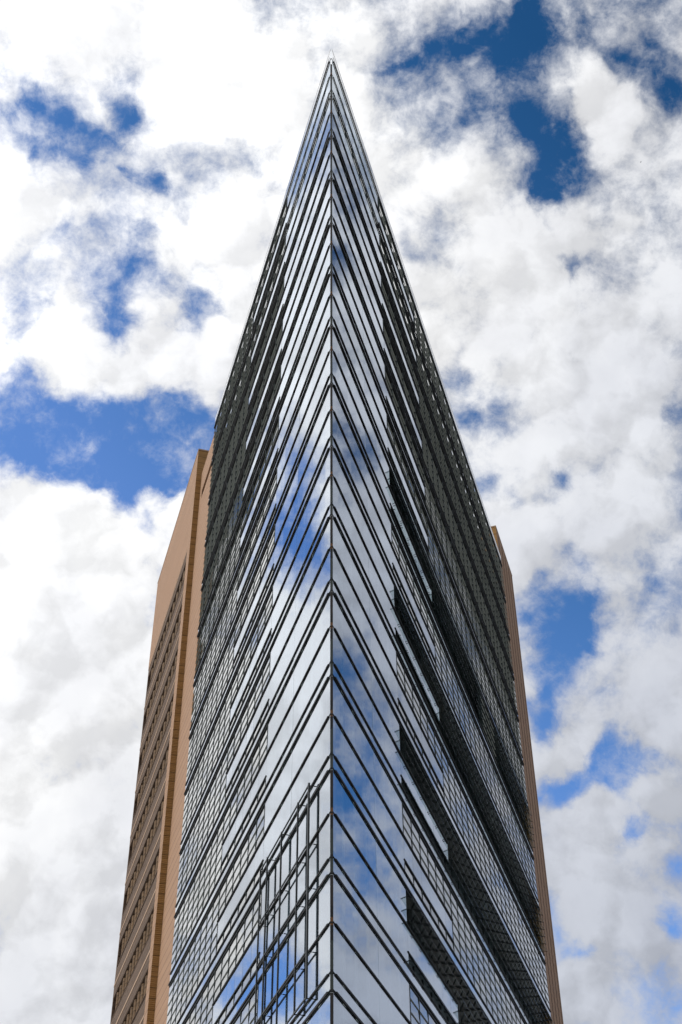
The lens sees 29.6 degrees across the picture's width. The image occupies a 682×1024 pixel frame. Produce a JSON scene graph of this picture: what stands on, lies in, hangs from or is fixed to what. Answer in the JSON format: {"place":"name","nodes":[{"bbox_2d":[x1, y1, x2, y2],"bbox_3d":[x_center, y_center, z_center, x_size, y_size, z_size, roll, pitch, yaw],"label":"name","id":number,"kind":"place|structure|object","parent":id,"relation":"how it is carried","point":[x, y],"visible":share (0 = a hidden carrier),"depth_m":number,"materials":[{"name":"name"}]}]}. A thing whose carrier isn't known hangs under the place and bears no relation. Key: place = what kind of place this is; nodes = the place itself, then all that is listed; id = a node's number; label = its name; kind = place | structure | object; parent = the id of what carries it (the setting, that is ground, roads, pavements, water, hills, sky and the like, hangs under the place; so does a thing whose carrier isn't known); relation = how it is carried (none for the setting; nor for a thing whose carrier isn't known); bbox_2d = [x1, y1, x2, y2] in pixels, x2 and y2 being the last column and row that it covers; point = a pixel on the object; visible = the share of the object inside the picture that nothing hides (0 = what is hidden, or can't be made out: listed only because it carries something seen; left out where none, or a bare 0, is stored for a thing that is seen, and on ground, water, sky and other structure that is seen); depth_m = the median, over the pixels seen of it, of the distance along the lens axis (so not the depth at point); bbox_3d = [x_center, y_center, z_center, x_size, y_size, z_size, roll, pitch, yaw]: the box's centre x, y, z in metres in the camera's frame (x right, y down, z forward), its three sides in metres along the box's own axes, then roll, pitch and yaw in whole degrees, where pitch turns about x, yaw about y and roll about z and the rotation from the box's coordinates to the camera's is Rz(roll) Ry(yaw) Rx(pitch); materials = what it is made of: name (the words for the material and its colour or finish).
{"place":"outdoors","nodes":[
{"label":"outdoors","id":0,"kind":"place"},
{"bbox_2d":[110,49,563,1023],"bbox_3d":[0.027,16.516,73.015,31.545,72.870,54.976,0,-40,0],"label":"office tower","id":1,"kind":"structure","parent":0,"point":[334,621],"depth_m":65.26,"materials":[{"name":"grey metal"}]},
{"bbox_2d":[254,782,312,1023],"bbox_3d":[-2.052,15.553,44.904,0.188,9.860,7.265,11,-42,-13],"label":"steel lattice frame","id":2,"kind":"object","parent":1,"relation":"attached to","point":[306,890],"visible":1,"depth_m":45.25,"materials":[{"name":"grey metal"}]},
{"bbox_2d":[0,0,681,1023],"label":"sky","id":3,"kind":"structure","parent":0,"point":[149,149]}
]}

